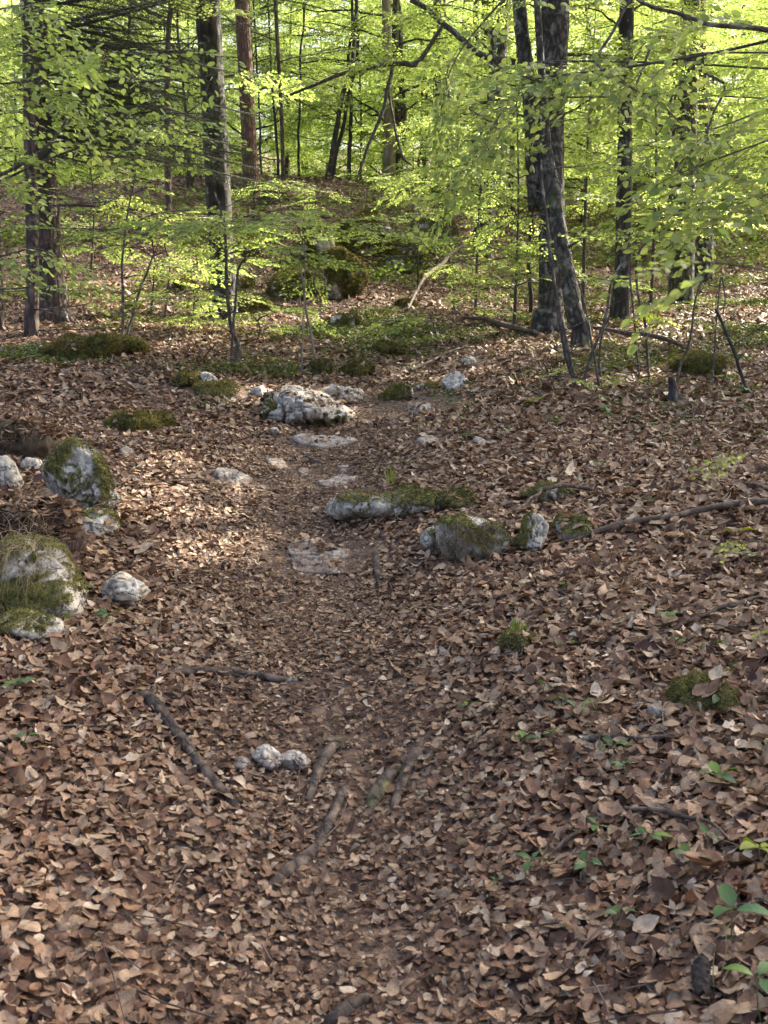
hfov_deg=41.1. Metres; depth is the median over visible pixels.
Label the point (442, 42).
beech tree
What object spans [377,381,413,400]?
rock
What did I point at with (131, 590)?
rock
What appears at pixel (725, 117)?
beech tree
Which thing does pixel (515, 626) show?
grass tuft
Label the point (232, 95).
beech tree
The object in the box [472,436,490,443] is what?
stone
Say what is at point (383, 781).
root
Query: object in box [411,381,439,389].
rock
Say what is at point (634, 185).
beech tree
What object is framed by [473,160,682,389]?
beech sapling
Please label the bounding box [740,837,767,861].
woodland herb
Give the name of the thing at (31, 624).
rock
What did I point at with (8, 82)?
beech tree
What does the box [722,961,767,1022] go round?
woodland herb
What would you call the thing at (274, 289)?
mossy rock
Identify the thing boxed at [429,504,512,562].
mossy rock
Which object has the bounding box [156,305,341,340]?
young beech
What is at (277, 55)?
spruce tree
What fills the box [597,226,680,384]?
beech sapling
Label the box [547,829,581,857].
stick
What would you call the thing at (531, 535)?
rock
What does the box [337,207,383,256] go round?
mossy rock
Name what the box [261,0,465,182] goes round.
beech tree
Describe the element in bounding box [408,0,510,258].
tall beech
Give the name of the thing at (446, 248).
young fir
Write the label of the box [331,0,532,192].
beech tree
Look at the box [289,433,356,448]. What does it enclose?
path stone
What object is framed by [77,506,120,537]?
rock
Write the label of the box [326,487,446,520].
rock ledge
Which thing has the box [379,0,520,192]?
beech tree
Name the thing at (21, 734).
woodland herb
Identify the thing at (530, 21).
beech pole
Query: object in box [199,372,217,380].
stone
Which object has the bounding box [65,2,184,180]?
beech tree
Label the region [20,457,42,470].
stone
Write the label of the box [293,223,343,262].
mossy rock
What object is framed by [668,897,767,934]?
stick
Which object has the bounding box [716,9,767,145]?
beech tree
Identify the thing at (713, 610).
stick
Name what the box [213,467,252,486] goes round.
path stone
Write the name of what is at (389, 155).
beech tree
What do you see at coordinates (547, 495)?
rock ledge
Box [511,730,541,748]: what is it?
woodland herb
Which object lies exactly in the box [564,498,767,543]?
fallen branch
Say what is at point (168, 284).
beech sapling
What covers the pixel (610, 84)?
beech tree
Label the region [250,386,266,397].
rock
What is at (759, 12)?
beech tree
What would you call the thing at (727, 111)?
beech tree
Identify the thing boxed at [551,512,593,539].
mossy rock
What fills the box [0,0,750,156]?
sky
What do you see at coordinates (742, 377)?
beech sapling
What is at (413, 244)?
young fir
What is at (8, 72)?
beech tree
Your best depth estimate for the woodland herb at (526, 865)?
2.45 m
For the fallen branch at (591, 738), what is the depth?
2.91 m
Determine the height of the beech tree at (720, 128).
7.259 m
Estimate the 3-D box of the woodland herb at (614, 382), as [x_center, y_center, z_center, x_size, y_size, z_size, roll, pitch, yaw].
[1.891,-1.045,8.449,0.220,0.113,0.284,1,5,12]
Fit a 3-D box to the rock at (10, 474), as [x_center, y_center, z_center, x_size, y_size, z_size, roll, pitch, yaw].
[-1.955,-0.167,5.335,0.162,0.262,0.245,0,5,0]
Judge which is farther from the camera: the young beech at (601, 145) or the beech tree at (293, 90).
the beech tree at (293, 90)
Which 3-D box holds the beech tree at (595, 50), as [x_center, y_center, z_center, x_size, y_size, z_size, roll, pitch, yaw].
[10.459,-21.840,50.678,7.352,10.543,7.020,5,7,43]
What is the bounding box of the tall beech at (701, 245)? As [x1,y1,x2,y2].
[694,0,714,281]
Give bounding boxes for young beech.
[0,107,169,279]
[60,206,233,313]
[99,256,286,327]
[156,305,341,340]
[201,175,353,268]
[325,114,501,253]
[367,115,590,315]
[370,48,525,210]
[393,58,657,324]
[472,0,686,311]
[565,0,767,303]
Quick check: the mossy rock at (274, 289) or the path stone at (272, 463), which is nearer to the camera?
the path stone at (272, 463)
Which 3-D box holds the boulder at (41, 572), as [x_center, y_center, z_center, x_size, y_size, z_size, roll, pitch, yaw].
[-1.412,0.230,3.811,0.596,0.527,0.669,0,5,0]
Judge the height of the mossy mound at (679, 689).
0.220 m
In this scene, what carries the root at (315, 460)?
on the ground at (388, 948)
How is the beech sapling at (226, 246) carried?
on the ground at (388, 948)
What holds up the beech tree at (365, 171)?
on the ground at (388, 948)
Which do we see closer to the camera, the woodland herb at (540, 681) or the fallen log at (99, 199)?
the woodland herb at (540, 681)
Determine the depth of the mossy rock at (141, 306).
13.54 m
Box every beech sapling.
[0,173,235,335]
[108,212,458,375]
[121,192,378,365]
[131,134,247,183]
[147,243,169,319]
[272,322,326,350]
[356,314,488,340]
[411,290,526,320]
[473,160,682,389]
[518,352,597,394]
[586,317,621,377]
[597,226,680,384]
[599,259,767,562]
[619,243,648,357]
[626,218,735,381]
[697,300,767,392]
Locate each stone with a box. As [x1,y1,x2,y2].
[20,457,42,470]
[119,446,134,456]
[173,484,187,491]
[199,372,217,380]
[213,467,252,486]
[235,756,251,770]
[251,744,282,771]
[265,458,287,468]
[269,427,278,434]
[280,750,310,771]
[285,538,351,575]
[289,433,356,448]
[298,468,308,476]
[317,474,357,489]
[337,465,348,472]
[417,435,438,443]
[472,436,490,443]
[646,705,666,717]
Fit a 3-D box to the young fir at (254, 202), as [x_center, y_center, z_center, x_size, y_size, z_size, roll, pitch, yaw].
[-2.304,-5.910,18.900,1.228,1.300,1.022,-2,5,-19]
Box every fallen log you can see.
[94,195,156,241]
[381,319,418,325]
[406,243,464,310]
[460,316,538,335]
[593,326,691,350]
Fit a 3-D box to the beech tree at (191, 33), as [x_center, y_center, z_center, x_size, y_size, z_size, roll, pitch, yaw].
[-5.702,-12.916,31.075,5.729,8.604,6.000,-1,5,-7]
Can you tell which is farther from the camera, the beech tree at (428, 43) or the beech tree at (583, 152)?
the beech tree at (428, 43)
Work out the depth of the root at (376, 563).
4.77 m
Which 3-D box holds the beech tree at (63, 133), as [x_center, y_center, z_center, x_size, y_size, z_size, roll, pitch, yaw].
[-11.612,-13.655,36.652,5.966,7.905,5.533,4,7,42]
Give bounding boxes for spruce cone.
[691,953,714,995]
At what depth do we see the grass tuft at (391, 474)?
5.98 m
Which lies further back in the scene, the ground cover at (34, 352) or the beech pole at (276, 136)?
the beech pole at (276, 136)
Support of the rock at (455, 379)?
on the ground at (388, 948)
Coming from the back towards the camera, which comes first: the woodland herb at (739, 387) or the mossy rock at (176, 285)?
the mossy rock at (176, 285)
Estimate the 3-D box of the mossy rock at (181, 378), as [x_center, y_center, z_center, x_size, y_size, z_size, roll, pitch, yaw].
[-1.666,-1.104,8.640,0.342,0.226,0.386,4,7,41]
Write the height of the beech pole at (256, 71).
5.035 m
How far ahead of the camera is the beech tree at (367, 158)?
32.38 m
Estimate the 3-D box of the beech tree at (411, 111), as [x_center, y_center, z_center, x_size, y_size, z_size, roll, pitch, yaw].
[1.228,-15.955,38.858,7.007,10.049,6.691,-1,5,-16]
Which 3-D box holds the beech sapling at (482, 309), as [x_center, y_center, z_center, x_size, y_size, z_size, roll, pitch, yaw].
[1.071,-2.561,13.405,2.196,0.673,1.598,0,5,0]
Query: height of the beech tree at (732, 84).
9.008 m
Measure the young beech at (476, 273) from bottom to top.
2.902 m
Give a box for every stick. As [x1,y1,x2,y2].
[408,345,474,371]
[505,605,554,625]
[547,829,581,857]
[562,593,767,671]
[598,807,733,845]
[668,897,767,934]
[744,481,767,491]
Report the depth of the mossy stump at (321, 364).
9.65 m
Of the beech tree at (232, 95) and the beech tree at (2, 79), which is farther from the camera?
the beech tree at (232, 95)
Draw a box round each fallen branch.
[512,483,593,512]
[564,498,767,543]
[577,733,673,742]
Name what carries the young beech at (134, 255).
on the ground at (388, 948)
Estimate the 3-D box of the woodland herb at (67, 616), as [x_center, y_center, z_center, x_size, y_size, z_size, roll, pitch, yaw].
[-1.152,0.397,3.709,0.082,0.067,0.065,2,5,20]
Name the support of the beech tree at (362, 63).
on the ground at (388, 948)
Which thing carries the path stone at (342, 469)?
on the ground at (388, 948)
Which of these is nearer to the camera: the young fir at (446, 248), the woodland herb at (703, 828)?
the woodland herb at (703, 828)
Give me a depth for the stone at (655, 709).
2.99 m
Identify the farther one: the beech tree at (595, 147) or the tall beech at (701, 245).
the beech tree at (595, 147)
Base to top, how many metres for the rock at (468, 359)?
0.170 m
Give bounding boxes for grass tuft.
[385,466,395,483]
[512,618,528,631]
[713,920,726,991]
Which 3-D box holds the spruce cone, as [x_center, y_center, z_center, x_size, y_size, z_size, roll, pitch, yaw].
[0.613,0.894,1.972,0.044,0.048,0.111,1,5,14]
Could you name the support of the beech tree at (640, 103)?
on the ground at (388, 948)
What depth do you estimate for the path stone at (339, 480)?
6.20 m
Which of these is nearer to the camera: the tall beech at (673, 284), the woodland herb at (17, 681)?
the woodland herb at (17, 681)
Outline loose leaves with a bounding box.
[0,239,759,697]
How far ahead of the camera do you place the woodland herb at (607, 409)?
7.43 m
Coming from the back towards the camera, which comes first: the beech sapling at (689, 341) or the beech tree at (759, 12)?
the beech tree at (759, 12)
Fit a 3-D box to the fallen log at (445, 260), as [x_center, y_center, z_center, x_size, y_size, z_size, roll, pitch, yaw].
[0.766,-3.675,15.795,0.191,1.490,3.469,2,5,18]
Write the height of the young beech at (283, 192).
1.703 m
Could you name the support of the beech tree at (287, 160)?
on the ground at (388, 948)
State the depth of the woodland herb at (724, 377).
8.64 m
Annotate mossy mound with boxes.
[37,332,129,360]
[103,407,176,431]
[106,332,150,354]
[192,378,241,398]
[496,626,537,654]
[664,667,746,719]
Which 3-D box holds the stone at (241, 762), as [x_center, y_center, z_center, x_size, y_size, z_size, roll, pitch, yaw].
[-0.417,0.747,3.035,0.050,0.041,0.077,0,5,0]
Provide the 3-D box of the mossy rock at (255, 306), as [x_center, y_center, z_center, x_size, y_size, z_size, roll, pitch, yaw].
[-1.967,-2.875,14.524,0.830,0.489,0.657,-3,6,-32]
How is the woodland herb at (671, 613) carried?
on the ground at (388, 948)
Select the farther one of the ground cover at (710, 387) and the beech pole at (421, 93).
the beech pole at (421, 93)
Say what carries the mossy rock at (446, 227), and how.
on the ground at (388, 948)
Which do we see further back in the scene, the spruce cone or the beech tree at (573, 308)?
the beech tree at (573, 308)
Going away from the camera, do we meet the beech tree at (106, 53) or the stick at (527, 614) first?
the stick at (527, 614)
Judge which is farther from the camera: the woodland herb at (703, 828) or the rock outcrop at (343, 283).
the rock outcrop at (343, 283)
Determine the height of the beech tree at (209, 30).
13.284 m
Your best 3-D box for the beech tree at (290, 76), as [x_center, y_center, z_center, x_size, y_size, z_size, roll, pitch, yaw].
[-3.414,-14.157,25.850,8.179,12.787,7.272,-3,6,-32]
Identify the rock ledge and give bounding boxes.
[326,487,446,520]
[520,479,576,501]
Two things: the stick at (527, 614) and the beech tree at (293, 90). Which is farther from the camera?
the beech tree at (293, 90)
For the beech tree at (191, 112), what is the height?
7.404 m
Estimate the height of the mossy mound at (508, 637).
0.150 m
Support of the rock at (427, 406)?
on the ground at (388, 948)
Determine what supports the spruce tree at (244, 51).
on the ground at (388, 948)
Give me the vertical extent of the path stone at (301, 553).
0.179 m
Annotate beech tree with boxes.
[0,0,75,168]
[0,0,82,178]
[0,0,118,182]
[0,0,158,179]
[0,0,257,180]
[0,0,261,315]
[0,4,81,176]
[0,6,149,184]
[0,13,21,177]
[0,60,22,177]
[1,3,119,184]
[1,11,22,153]
[10,0,160,185]
[20,42,159,184]
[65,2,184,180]
[72,0,195,180]
[93,0,258,179]
[97,0,291,178]
[110,0,409,169]
[111,20,259,181]
[131,0,321,319]
[142,42,264,175]
[143,5,276,173]
[157,0,333,176]
[224,0,572,185]
[226,0,380,176]
[229,4,325,175]
[239,0,414,176]
[239,49,342,176]
[254,3,340,176]
[256,2,366,175]
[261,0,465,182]
[269,0,670,332]
[282,14,352,171]
[283,0,469,191]
[289,49,406,179]
[293,0,449,181]
[314,0,532,188]
[317,0,450,173]
[322,0,429,178]
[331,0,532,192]
[342,0,480,184]
[348,0,569,201]
[356,0,632,198]
[376,1,515,107]
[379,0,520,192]
[382,0,395,180]
[398,0,406,171]
[406,0,767,282]
[411,0,635,193]
[433,0,443,193]
[450,0,601,145]
[451,0,672,347]
[470,0,478,199]
[480,0,496,210]
[497,147,503,207]
[499,0,747,319]
[501,0,677,222]
[514,2,616,183]
[528,0,650,170]
[564,0,679,184]
[564,0,727,201]
[564,0,767,244]
[566,0,734,184]
[567,0,719,177]
[567,1,647,160]
[570,0,767,221]
[636,0,767,167]
[638,0,767,192]
[639,0,761,119]
[645,0,767,172]
[708,0,767,237]
[712,0,767,206]
[715,0,767,147]
[716,1,767,165]
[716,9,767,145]
[719,4,767,176]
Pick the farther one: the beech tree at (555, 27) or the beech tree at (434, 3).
the beech tree at (434, 3)
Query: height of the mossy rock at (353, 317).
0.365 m
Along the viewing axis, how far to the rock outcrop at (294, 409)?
7.76 m
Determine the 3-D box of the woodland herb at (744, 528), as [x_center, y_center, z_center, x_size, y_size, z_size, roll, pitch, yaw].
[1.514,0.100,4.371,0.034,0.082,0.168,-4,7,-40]
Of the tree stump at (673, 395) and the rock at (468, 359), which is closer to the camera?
the tree stump at (673, 395)
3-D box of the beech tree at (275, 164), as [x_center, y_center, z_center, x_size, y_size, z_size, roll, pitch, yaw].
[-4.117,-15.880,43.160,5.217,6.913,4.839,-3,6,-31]
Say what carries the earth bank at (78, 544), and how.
on the ground at (388, 948)
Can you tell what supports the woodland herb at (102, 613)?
on the ground at (388, 948)
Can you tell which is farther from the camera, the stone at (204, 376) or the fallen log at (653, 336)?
the fallen log at (653, 336)
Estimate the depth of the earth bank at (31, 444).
5.81 m
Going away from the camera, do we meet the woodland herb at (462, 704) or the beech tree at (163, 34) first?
the woodland herb at (462, 704)
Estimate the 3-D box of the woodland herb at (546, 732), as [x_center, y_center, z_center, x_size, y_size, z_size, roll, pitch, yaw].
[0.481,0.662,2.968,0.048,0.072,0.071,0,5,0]
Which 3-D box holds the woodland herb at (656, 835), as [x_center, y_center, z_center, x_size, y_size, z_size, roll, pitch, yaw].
[0.630,0.789,2.424,0.093,0.065,0.061,3,6,34]
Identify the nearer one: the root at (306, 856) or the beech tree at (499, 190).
the root at (306, 856)
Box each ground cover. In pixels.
[0,181,767,379]
[0,363,767,470]
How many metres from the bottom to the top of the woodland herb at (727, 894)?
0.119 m
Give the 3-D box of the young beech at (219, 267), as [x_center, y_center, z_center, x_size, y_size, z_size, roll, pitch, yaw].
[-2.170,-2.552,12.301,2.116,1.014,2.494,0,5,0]
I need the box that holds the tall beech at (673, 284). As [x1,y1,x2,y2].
[668,0,699,302]
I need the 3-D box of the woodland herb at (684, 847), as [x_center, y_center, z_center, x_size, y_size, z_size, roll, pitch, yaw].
[0.688,0.790,2.284,0.081,0.073,0.062,4,6,39]
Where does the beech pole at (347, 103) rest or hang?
on the ground at (388, 948)
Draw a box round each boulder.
[0,507,91,616]
[41,437,122,510]
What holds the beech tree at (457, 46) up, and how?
on the ground at (388, 948)
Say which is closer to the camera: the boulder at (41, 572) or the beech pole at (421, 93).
the boulder at (41, 572)
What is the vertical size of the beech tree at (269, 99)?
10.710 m
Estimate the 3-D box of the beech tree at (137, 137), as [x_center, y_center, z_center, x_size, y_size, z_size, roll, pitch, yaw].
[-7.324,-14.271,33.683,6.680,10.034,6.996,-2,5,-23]
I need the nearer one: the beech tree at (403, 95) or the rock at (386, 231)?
the rock at (386, 231)
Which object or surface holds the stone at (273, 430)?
on the ground at (388, 948)
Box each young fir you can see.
[230,156,292,220]
[378,189,468,285]
[409,210,484,278]
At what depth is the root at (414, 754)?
2.99 m
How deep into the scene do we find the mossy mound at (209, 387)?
8.41 m
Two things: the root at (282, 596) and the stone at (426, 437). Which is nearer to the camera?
the root at (282, 596)
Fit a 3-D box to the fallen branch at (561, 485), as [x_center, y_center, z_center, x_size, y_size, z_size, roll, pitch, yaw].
[0.834,-0.077,5.243,0.565,0.133,0.120,-4,6,-35]
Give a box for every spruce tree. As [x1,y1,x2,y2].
[0,0,141,336]
[0,0,273,323]
[0,15,67,330]
[3,0,275,235]
[190,0,355,180]
[235,0,260,195]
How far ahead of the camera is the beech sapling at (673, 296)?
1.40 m
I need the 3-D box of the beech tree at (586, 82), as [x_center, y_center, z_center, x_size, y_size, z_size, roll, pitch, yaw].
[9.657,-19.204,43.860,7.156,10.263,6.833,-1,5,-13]
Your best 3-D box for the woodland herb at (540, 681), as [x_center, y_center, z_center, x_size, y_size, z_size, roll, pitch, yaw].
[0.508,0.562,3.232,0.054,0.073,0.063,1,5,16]
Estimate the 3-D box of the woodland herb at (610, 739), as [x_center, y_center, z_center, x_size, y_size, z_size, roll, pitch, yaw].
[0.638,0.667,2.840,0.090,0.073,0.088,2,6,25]
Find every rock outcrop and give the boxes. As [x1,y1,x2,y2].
[260,385,355,426]
[318,384,363,403]
[320,245,368,299]
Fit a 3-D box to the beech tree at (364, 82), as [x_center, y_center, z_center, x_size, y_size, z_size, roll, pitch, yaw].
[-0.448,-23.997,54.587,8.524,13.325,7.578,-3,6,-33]
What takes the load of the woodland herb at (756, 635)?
on the ground at (388, 948)
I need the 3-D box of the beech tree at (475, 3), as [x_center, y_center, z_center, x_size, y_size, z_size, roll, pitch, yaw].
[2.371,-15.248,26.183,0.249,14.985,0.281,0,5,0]
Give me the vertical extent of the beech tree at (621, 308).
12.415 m
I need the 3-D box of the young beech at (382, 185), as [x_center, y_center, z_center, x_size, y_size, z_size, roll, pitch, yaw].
[0.558,-5.568,18.238,3.123,2.702,3.345,0,5,0]
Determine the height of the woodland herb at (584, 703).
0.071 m
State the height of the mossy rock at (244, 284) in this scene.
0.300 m
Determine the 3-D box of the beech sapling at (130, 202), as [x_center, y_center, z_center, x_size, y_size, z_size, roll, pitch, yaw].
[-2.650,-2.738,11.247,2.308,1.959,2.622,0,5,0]
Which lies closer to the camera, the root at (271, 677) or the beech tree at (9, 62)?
the root at (271, 677)
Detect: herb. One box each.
[0,677,36,688]
[14,732,37,745]
[54,612,74,620]
[90,608,123,619]
[458,701,477,715]
[488,876,503,901]
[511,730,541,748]
[516,850,549,872]
[522,397,542,403]
[539,680,552,695]
[543,728,558,740]
[547,694,575,715]
[574,850,601,879]
[581,698,604,711]
[588,817,613,844]
[594,404,619,413]
[599,736,630,757]
[600,379,626,385]
[604,905,635,928]
[609,759,636,775]
[630,826,672,845]
[657,611,680,626]
[670,637,685,648]
[671,843,710,866]
[696,761,742,782]
[699,824,718,848]
[700,640,727,648]
[709,374,737,382]
[712,692,719,702]
[713,883,767,943]
[722,527,754,539]
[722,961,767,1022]
[723,658,745,678]
[728,551,756,556]
[729,385,761,392]
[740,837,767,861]
[746,738,767,755]
[752,630,767,637]
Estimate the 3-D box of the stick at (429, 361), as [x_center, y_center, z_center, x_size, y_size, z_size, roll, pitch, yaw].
[0.594,-1.595,10.618,0.074,0.333,1.230,4,6,35]
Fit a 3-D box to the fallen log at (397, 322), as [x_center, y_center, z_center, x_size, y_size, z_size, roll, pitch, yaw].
[0.210,-2.403,12.972,0.498,0.086,0.123,0,5,-5]
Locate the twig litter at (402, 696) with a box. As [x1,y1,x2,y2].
[0,368,767,1023]
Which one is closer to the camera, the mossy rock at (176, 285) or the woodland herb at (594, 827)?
the woodland herb at (594, 827)
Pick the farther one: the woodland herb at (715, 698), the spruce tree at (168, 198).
the spruce tree at (168, 198)
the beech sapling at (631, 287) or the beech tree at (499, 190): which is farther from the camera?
the beech tree at (499, 190)
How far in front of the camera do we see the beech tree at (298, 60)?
46.14 m
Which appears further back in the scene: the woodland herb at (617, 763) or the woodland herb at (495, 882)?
the woodland herb at (617, 763)
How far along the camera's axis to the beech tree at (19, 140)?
26.63 m
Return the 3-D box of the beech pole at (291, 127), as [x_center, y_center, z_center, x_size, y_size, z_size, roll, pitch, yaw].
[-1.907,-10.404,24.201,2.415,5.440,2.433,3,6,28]
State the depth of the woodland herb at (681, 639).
3.37 m
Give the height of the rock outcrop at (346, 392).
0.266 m
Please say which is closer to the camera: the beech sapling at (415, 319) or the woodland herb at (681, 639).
the woodland herb at (681, 639)
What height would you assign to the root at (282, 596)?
0.041 m
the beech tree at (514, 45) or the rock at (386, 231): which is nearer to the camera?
the rock at (386, 231)
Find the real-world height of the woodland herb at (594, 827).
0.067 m
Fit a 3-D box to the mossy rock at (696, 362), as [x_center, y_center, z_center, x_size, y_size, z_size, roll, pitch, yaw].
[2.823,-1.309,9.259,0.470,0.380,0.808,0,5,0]
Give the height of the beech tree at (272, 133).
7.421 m
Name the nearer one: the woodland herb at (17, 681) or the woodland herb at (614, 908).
the woodland herb at (614, 908)
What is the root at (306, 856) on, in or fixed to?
on the ground at (388, 948)
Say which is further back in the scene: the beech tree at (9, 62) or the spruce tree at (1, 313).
the beech tree at (9, 62)
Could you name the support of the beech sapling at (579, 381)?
on the ground at (388, 948)
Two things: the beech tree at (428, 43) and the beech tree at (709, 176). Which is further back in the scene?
the beech tree at (428, 43)
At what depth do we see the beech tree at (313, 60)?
57.38 m
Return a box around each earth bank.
[0,407,63,458]
[0,480,97,560]
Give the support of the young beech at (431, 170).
on the ground at (388, 948)
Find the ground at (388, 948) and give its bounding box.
[0,110,767,1023]
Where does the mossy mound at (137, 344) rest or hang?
on the ground at (388, 948)
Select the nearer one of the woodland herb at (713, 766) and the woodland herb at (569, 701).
the woodland herb at (713, 766)
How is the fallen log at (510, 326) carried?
on the ground at (388, 948)
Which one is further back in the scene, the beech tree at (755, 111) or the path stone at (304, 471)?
the beech tree at (755, 111)
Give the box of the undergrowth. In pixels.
[0,144,767,288]
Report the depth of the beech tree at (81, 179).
32.10 m
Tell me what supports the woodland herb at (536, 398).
on the ground at (388, 948)
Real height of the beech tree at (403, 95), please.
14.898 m
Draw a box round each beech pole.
[127,11,245,188]
[221,0,306,175]
[223,1,309,174]
[253,0,345,176]
[289,11,403,176]
[303,0,407,178]
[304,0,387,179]
[383,0,451,185]
[414,0,469,191]
[446,0,616,312]
[461,3,570,224]
[578,0,756,242]
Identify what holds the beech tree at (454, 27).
on the ground at (388, 948)
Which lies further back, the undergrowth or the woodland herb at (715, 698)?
the undergrowth
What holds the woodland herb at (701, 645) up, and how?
on the ground at (388, 948)
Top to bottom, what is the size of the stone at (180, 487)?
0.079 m
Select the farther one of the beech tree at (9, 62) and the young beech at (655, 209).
the beech tree at (9, 62)
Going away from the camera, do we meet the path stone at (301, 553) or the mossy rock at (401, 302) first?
the path stone at (301, 553)
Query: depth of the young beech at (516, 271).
12.59 m
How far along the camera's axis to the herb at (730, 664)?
3.19 m
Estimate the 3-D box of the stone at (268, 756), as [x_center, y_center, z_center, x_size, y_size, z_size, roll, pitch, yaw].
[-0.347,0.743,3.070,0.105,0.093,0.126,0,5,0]
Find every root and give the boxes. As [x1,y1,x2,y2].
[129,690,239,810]
[158,667,300,682]
[255,782,347,897]
[275,595,301,599]
[302,453,322,464]
[306,741,348,813]
[321,991,371,1023]
[366,764,401,812]
[372,550,385,584]
[390,747,433,810]
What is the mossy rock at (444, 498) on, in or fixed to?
on the ground at (388, 948)
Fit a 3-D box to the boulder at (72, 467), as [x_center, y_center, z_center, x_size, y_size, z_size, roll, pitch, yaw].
[-1.497,-0.165,5.096,0.390,0.424,0.394,0,5,0]
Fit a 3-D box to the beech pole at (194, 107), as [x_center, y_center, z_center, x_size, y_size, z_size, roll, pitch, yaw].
[-4.234,-9.110,21.151,2.670,5.035,2.300,-2,5,-17]
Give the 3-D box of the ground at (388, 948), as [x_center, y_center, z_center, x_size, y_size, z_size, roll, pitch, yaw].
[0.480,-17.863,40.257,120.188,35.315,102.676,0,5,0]
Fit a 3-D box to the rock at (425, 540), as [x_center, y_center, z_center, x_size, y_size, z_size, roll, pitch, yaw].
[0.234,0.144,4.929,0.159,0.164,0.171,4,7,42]
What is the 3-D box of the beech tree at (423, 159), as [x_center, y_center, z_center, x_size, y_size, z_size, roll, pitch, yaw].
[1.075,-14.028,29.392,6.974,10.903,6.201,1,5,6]
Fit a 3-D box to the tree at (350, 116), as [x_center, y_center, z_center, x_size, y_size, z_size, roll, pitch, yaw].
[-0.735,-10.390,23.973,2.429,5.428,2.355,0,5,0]
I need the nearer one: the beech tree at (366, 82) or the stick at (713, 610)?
the stick at (713, 610)
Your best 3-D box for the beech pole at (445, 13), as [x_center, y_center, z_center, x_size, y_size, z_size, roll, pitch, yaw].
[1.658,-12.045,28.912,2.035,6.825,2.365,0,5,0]
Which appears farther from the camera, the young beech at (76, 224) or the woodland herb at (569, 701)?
the young beech at (76, 224)
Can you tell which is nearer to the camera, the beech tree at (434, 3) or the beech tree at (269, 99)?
the beech tree at (434, 3)
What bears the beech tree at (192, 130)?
on the ground at (388, 948)
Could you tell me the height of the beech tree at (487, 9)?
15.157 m
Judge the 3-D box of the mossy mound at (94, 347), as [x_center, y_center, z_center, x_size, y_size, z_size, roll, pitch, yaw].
[-2.904,-1.563,10.053,0.878,0.408,1.229,0,5,0]
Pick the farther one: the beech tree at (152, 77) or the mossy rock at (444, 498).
the beech tree at (152, 77)
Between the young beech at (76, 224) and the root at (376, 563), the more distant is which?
the young beech at (76, 224)
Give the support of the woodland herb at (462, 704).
on the ground at (388, 948)
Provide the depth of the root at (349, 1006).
2.13 m
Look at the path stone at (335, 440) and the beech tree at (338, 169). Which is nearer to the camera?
the path stone at (335, 440)
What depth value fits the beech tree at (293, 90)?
50.18 m
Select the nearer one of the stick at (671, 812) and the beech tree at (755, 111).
the stick at (671, 812)
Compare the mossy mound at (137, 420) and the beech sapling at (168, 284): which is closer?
the mossy mound at (137, 420)
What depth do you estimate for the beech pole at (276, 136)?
24.23 m
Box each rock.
[0,455,23,491]
[0,607,64,641]
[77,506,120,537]
[100,572,150,609]
[120,300,145,311]
[171,368,200,386]
[172,276,196,288]
[233,234,261,256]
[237,292,273,314]
[238,276,255,288]
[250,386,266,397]
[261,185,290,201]
[264,266,314,299]
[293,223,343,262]
[327,309,363,327]
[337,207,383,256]
[371,338,408,355]
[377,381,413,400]
[381,225,393,237]
[381,238,429,271]
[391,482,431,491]
[394,297,419,308]
[406,396,433,415]
[408,212,459,251]
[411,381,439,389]
[420,526,438,552]
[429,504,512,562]
[436,485,479,508]
[441,371,471,391]
[458,356,479,365]
[513,509,548,552]
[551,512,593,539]
[667,347,728,375]
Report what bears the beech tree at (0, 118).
on the ground at (388, 948)
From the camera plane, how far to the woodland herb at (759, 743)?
2.70 m
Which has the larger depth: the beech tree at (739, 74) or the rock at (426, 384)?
the beech tree at (739, 74)
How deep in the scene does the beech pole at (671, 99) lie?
16.39 m
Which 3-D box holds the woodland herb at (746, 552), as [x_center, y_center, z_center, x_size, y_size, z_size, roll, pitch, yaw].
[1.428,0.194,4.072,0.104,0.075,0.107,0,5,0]
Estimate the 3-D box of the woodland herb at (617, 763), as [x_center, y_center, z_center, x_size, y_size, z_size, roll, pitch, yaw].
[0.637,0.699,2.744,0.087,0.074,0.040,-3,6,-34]
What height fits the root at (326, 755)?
0.110 m
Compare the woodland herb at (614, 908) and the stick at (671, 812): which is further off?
the stick at (671, 812)
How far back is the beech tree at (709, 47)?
48.20 m
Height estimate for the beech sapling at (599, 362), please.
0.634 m
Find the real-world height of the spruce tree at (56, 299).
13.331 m
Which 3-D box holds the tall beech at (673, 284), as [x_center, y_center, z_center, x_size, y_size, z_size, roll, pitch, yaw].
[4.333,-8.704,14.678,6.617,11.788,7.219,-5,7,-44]
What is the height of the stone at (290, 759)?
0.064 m
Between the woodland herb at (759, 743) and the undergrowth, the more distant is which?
the undergrowth
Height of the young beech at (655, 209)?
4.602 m
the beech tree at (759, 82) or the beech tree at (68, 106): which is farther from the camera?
the beech tree at (759, 82)
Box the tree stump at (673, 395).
[666,376,680,401]
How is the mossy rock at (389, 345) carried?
on the ground at (388, 948)

